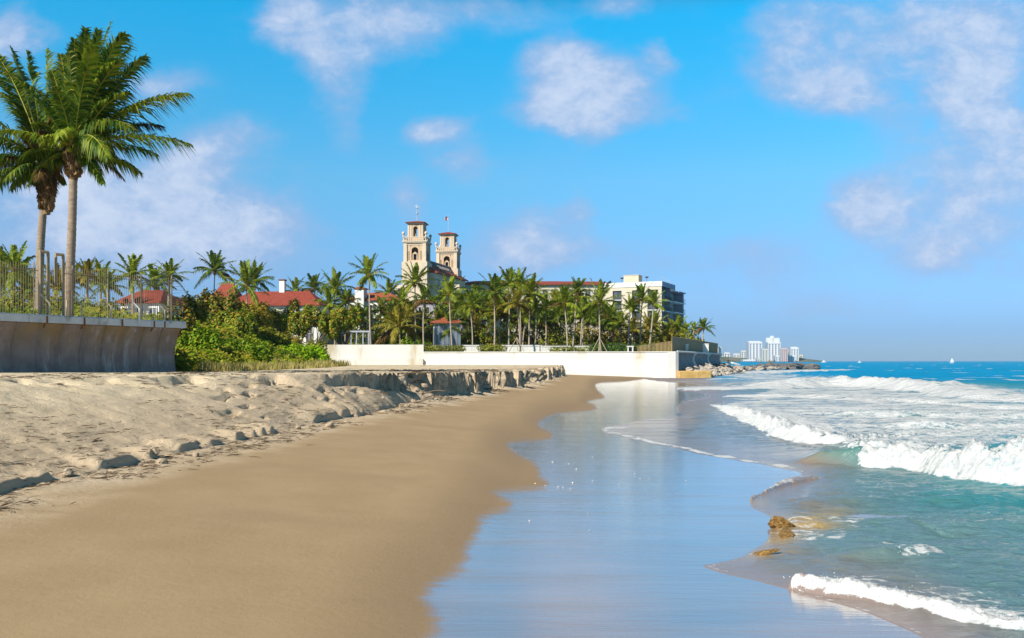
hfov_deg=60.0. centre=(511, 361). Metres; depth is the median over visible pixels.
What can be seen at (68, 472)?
sand clod
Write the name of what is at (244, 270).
palm tree
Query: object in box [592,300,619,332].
palm tree
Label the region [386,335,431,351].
shrub
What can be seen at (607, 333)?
palm tree
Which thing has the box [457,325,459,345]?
window
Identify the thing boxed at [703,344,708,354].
gate pillar
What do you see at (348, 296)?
palm tree
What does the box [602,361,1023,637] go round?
sea
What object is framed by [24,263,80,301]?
palm tree
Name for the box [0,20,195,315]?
palm tree
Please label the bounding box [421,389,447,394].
driftwood
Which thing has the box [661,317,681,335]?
palm tree
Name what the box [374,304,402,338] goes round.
palm tree
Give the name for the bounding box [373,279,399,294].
palm tree
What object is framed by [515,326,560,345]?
shrub
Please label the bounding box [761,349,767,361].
tower block
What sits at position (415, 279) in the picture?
palm tree
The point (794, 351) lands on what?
tower block
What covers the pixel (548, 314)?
palm tree
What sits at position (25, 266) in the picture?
palm tree
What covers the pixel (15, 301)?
shrub
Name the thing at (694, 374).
footing
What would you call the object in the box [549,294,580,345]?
palm tree
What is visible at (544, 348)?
garden wall
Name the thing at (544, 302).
palm tree
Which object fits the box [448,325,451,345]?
window
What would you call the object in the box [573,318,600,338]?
palm tree
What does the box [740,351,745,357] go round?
tower block
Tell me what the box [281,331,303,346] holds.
shrub
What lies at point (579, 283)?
palm tree
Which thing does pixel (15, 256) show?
palm tree
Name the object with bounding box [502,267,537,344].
palm tree
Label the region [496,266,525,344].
palm tree
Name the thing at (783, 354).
tower block
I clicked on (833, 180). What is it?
sky
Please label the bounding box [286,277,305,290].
palm tree
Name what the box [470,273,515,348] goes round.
palm tree
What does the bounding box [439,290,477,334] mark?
palm tree
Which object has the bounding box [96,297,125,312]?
shrub
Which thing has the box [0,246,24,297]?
palm tree
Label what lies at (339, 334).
shrub
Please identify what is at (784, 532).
coral rock
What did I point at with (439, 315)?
palm tree
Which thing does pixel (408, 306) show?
palm tree
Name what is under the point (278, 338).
shrub
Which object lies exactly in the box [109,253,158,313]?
palm tree
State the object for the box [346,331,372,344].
pergola
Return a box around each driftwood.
[419,395,453,401]
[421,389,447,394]
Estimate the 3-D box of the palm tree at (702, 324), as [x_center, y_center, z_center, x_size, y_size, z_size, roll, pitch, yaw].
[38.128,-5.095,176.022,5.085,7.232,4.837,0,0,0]
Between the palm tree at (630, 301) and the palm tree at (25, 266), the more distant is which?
the palm tree at (630, 301)
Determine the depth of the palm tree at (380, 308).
180.03 m
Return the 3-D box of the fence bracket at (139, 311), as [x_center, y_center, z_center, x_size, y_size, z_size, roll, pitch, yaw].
[-20.095,-2.573,47.331,0.458,1.346,0.083,0,0,-22]
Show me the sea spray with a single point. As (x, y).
(869, 446)
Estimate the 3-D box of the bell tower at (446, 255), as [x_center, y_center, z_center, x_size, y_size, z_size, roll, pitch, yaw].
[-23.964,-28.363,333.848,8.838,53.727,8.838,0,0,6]
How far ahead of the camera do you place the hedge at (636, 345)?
154.63 m
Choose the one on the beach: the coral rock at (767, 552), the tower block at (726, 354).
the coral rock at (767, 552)
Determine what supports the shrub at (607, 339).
on the terrain
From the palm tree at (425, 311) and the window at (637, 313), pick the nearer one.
the palm tree at (425, 311)
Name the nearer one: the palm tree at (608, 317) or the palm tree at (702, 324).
the palm tree at (702, 324)
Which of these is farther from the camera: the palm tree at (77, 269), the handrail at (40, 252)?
the palm tree at (77, 269)
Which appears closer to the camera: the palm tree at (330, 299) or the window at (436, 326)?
the palm tree at (330, 299)
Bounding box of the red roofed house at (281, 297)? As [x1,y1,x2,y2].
[212,279,332,345]
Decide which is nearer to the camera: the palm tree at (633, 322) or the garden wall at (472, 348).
the garden wall at (472, 348)
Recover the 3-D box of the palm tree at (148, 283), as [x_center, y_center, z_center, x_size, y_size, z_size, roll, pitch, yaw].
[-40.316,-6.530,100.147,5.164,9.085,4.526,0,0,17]
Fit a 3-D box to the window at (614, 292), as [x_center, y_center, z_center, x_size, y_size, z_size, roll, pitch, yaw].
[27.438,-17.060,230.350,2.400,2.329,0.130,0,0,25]
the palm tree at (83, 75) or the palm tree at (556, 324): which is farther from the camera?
the palm tree at (556, 324)
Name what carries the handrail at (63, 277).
on the sea wall at (42, 343)
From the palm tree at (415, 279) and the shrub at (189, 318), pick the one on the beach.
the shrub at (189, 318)
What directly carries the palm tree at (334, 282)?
on the terrain
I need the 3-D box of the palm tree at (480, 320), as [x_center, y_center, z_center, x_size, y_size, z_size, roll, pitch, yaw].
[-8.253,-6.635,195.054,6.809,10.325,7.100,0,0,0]
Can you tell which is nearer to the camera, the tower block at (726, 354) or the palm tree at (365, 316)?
the palm tree at (365, 316)
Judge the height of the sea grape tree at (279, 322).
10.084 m
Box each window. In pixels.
[149,307,156,318]
[306,327,312,344]
[435,325,438,351]
[439,325,442,351]
[444,325,446,349]
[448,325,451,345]
[452,325,455,347]
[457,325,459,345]
[613,291,621,299]
[632,312,639,320]
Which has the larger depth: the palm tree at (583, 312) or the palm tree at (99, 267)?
the palm tree at (583, 312)
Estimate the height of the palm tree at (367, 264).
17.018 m
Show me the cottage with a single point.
(149, 301)
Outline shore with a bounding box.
[721,357,822,361]
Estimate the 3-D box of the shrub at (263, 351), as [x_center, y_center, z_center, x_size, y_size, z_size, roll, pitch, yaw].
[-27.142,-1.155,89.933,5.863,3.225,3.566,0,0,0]
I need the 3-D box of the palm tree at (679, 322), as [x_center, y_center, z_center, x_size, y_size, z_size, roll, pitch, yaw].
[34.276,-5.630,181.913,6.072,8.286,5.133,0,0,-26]
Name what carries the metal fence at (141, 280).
on the sea wall at (42, 343)
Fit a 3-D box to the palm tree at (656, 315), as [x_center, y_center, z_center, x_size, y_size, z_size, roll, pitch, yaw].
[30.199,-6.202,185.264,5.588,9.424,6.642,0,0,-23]
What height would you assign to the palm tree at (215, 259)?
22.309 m
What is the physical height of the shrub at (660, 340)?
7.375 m
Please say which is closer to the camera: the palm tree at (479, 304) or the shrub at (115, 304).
the shrub at (115, 304)
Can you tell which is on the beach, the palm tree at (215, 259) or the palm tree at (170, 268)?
the palm tree at (170, 268)
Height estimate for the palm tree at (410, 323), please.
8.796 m
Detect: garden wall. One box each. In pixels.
[463,345,479,351]
[502,345,541,351]
[542,346,588,351]
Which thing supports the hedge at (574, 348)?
on the terrain
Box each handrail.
[38,250,49,314]
[54,253,64,314]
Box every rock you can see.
[753,548,779,554]
[767,516,794,528]
[778,527,794,538]
[780,364,787,369]
[793,362,803,368]
[802,365,817,369]
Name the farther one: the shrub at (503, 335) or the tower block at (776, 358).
the tower block at (776, 358)
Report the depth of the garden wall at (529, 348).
158.00 m
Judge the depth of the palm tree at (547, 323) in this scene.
194.73 m
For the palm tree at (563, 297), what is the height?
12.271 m
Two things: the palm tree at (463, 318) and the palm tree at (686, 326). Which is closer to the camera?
the palm tree at (463, 318)
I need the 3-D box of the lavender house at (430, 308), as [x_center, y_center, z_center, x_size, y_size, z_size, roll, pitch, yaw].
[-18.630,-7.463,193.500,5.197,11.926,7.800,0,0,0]
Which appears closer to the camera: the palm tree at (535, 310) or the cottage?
the cottage
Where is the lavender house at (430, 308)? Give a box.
[414,300,439,343]
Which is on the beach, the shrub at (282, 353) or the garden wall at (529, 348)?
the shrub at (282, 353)
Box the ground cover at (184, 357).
[25,291,331,370]
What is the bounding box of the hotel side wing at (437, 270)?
[429,261,468,306]
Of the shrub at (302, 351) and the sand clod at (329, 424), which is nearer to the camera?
the sand clod at (329, 424)
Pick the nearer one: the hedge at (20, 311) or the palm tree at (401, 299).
the hedge at (20, 311)
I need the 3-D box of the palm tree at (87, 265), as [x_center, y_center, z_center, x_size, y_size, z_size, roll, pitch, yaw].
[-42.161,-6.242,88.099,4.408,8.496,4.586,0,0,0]
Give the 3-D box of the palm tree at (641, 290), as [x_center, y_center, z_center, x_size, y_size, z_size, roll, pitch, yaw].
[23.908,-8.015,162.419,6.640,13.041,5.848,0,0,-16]
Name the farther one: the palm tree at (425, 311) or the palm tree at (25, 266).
the palm tree at (425, 311)
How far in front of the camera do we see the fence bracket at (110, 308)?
45.87 m
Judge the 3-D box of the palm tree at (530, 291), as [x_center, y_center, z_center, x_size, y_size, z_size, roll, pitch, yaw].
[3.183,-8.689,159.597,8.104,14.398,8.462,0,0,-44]
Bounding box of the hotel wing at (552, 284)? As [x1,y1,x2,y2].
[465,281,607,344]
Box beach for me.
[0,312,1023,637]
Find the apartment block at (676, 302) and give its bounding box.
[604,275,685,339]
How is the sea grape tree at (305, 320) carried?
on the terrain
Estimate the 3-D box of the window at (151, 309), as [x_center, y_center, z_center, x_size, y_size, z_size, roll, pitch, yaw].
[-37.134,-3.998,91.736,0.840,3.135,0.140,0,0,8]
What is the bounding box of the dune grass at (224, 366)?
[187,351,350,370]
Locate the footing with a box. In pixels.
[677,371,711,377]
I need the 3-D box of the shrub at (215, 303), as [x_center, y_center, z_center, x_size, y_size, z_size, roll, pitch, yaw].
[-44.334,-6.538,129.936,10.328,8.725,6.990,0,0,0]
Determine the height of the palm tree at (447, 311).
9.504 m
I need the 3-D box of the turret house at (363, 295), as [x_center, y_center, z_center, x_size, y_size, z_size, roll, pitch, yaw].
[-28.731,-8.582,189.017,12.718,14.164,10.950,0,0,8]
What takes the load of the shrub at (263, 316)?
on the beach
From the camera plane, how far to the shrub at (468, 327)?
194.72 m
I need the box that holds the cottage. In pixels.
[117,290,187,318]
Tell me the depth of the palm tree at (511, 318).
179.48 m
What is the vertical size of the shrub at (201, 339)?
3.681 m
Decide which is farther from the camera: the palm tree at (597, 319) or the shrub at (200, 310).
the palm tree at (597, 319)
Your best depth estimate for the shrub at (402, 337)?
182.41 m
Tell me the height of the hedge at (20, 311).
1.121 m
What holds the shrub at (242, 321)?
on the beach
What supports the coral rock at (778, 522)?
on the beach
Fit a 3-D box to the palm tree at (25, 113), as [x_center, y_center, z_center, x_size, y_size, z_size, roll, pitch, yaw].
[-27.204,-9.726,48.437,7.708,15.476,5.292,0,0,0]
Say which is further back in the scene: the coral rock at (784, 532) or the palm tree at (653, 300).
the palm tree at (653, 300)
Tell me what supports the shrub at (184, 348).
on the beach
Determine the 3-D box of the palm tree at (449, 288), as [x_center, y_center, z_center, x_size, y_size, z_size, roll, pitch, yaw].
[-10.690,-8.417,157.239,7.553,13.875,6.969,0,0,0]
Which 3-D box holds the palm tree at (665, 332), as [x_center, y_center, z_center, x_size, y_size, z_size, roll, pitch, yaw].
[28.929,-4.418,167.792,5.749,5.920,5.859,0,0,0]
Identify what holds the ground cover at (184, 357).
on the beach
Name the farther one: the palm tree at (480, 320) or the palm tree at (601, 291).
the palm tree at (480, 320)
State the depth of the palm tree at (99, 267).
100.14 m
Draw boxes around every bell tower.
[402,205,431,300]
[435,214,461,276]
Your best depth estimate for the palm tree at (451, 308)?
188.67 m
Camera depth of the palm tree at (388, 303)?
181.42 m
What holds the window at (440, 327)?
in the pavilion
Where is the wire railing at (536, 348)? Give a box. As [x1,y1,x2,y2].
[424,344,662,351]
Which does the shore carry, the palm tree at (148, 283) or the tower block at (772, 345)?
the tower block at (772, 345)
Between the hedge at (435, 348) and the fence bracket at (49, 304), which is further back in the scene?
the hedge at (435, 348)
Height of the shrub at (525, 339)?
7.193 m
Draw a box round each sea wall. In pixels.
[0,313,185,372]
[324,345,678,377]
[677,350,721,369]
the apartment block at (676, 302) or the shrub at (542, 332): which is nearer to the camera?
the shrub at (542, 332)
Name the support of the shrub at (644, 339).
on the terrain
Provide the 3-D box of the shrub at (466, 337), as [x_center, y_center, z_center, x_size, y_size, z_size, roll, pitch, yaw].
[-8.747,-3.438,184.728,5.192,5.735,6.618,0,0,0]
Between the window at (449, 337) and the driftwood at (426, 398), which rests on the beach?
the driftwood at (426, 398)
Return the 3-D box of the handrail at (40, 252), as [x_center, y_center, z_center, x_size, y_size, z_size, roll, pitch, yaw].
[-22.741,-3.642,43.096,0.150,3.484,0.567,0,0,29]
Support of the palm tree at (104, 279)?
on the beach
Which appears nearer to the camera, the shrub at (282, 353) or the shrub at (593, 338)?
the shrub at (282, 353)
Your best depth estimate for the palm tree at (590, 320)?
189.51 m
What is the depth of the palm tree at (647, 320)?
178.58 m
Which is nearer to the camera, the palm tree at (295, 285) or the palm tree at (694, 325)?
the palm tree at (694, 325)
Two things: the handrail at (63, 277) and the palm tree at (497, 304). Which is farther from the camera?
the palm tree at (497, 304)
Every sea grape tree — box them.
[259,297,314,337]
[287,304,338,342]
[317,300,363,344]
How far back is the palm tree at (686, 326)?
189.04 m
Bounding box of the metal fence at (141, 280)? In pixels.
[0,261,186,320]
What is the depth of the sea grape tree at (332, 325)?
151.29 m
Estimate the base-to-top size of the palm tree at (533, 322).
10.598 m
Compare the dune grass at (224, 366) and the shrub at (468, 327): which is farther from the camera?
the shrub at (468, 327)
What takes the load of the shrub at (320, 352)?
on the beach
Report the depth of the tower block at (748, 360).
2752.80 m
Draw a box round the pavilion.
[430,317,462,351]
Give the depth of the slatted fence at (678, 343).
156.29 m
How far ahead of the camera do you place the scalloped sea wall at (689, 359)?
160.72 m
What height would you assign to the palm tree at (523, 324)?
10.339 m
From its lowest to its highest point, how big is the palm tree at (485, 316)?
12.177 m
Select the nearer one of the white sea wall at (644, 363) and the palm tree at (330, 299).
the white sea wall at (644, 363)
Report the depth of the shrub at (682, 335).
178.00 m
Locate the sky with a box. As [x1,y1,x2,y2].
[0,0,1023,360]
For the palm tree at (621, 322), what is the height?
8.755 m
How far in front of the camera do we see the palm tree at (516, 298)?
154.90 m
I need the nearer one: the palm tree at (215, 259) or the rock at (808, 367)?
the palm tree at (215, 259)
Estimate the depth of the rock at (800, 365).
267.30 m
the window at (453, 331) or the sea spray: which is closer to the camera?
the sea spray
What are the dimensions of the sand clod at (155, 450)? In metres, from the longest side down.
0.343 x 0.217 x 0.197 m
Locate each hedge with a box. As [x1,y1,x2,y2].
[1,305,54,314]
[425,345,466,351]
[476,344,507,351]
[548,346,589,351]
[588,341,631,351]
[630,343,670,350]
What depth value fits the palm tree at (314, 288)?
191.34 m
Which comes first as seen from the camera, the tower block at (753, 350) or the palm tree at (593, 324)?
the palm tree at (593, 324)
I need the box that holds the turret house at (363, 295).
[346,286,410,338]
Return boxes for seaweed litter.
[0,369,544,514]
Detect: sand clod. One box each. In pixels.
[61,468,73,476]
[150,447,160,454]
[156,458,167,463]
[325,422,333,426]
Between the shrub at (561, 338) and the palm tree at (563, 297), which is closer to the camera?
the palm tree at (563, 297)
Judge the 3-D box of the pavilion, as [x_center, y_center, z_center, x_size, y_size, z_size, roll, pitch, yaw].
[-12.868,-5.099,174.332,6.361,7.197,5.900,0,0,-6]
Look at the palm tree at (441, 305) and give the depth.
199.74 m
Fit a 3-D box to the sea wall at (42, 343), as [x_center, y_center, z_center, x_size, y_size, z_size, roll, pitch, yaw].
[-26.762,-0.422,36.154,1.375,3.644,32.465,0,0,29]
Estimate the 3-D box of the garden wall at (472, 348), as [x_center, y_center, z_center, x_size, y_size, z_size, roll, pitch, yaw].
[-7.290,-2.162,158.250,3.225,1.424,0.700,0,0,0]
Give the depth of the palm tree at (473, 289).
194.62 m
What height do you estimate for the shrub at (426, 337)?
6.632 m
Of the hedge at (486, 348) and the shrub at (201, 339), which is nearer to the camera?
the shrub at (201, 339)
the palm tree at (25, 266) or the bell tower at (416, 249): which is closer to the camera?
the palm tree at (25, 266)
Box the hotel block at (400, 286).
[395,284,473,332]
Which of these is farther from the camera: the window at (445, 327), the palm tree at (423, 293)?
the window at (445, 327)
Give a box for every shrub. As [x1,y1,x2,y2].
[1,287,34,312]
[85,296,119,312]
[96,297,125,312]
[158,296,199,340]
[173,291,209,325]
[175,344,192,353]
[176,320,222,354]
[191,286,243,325]
[210,306,259,336]
[221,343,254,360]
[222,334,274,361]
[241,301,273,329]
[259,325,292,347]
[274,347,296,358]
[279,342,312,360]
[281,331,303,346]
[294,344,329,361]
[304,337,327,351]
[333,330,357,344]
[348,321,395,344]
[386,332,418,343]
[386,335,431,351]
[414,327,432,345]
[461,321,516,347]
[461,331,479,344]
[462,325,488,342]
[492,326,539,344]
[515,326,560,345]
[538,322,591,345]
[572,323,609,351]
[588,327,625,350]
[607,325,655,350]
[633,327,671,348]
[670,331,704,345]
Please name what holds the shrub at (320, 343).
on the beach
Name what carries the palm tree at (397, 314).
on the terrain
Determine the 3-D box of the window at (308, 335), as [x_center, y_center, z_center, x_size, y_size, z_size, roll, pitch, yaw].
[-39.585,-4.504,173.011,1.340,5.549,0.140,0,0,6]
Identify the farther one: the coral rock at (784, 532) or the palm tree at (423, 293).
the palm tree at (423, 293)
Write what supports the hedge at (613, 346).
on the terrain
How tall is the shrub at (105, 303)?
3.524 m
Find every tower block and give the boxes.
[723,352,729,356]
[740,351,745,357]
[741,360,755,361]
[746,341,762,359]
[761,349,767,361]
[765,336,780,360]
[772,355,794,361]
[780,348,787,361]
[789,347,798,360]
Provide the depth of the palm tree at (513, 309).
189.25 m
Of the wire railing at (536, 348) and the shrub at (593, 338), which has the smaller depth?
the wire railing at (536, 348)
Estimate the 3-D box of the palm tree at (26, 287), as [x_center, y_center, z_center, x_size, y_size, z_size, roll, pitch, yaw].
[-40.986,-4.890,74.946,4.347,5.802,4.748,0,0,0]
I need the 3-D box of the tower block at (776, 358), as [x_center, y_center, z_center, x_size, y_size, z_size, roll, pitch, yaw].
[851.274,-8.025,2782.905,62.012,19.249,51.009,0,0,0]
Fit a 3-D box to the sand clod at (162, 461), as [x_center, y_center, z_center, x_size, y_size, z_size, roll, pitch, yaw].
[-7.299,2.105,18.501,0.212,0.160,0.341,15,6,12]
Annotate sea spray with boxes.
[710,394,1020,618]
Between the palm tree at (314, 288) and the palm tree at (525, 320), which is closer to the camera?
the palm tree at (525, 320)
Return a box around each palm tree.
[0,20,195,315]
[0,44,66,313]
[0,240,35,293]
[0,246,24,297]
[1,271,54,307]
[2,256,44,299]
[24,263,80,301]
[50,261,96,296]
[74,256,106,301]
[80,258,117,304]
[87,269,127,301]
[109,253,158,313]
[135,263,180,291]
[149,258,193,317]
[192,250,234,292]
[216,257,270,305]
[234,260,275,291]
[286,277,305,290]
[296,273,329,295]
[310,266,354,344]
[311,287,346,344]
[328,285,365,344]
[348,253,391,344]
[353,306,379,330]
[364,295,393,328]
[371,298,426,344]
[371,299,396,328]
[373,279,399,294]
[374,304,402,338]
[385,286,416,335]
[389,302,426,341]
[390,310,424,341]
[393,261,439,344]
[408,285,441,344]
[414,305,435,334]
[424,308,457,337]
[425,306,448,329]
[431,273,472,350]
[431,310,468,342]
[434,291,448,309]
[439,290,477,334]
[444,301,470,323]
[455,303,481,344]
[456,290,485,344]
[458,289,492,332]
[461,281,490,330]
[464,311,488,334]
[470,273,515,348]
[475,298,510,342]
[478,296,515,345]
[483,289,515,322]
[486,300,521,343]
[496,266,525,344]
[497,287,533,351]
[501,302,522,335]
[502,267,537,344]
[506,304,543,344]
[507,308,538,336]
[508,272,552,344]
[521,305,552,343]
[525,296,553,344]
[531,292,563,345]
[532,307,560,344]
[532,310,563,335]
[545,283,583,350]
[548,290,557,306]
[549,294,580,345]
[549,317,568,335]
[558,277,594,345]
[564,295,602,345]
[566,295,598,345]
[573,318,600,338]
[577,297,614,332]
[578,278,624,351]
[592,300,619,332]
[592,303,627,335]
[600,319,623,339]
[607,311,636,344]
[615,293,641,350]
[617,316,647,345]
[626,282,659,344]
[637,288,668,345]
[637,311,662,338]
[644,310,670,338]
[652,322,679,342]
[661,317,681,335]
[668,313,690,333]
[679,321,696,337]
[686,321,698,338]
[693,317,715,340]
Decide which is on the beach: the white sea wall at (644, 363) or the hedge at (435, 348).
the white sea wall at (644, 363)
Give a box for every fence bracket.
[40,294,50,314]
[66,300,67,316]
[73,296,82,317]
[103,298,111,318]
[131,301,139,325]
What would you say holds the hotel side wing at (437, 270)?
on the terrain
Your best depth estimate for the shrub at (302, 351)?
123.39 m
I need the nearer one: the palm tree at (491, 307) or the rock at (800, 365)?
the palm tree at (491, 307)
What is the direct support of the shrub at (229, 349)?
on the beach
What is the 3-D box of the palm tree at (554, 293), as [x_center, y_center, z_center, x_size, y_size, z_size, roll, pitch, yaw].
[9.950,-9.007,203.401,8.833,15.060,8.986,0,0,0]
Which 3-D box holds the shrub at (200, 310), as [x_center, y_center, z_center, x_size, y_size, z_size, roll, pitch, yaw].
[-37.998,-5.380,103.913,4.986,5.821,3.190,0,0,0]
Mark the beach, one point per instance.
(462, 516)
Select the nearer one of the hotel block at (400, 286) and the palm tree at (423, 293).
the palm tree at (423, 293)
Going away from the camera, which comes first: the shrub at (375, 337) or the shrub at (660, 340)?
the shrub at (375, 337)
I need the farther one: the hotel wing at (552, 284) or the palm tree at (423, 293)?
the hotel wing at (552, 284)
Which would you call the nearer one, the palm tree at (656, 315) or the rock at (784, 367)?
the palm tree at (656, 315)
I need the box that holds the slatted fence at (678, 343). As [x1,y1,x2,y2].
[639,336,717,352]
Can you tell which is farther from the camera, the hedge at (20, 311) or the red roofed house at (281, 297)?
the red roofed house at (281, 297)
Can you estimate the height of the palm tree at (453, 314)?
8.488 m
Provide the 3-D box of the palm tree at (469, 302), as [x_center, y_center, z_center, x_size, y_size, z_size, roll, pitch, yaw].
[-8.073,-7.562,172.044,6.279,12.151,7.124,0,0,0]
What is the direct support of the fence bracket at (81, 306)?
attached to the sea wall at (42, 343)
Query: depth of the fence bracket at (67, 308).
43.69 m
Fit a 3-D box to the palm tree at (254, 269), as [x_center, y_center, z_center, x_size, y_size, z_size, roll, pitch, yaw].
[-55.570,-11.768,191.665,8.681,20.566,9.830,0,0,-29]
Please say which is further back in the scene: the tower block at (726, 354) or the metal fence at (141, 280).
the tower block at (726, 354)
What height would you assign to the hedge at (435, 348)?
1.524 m

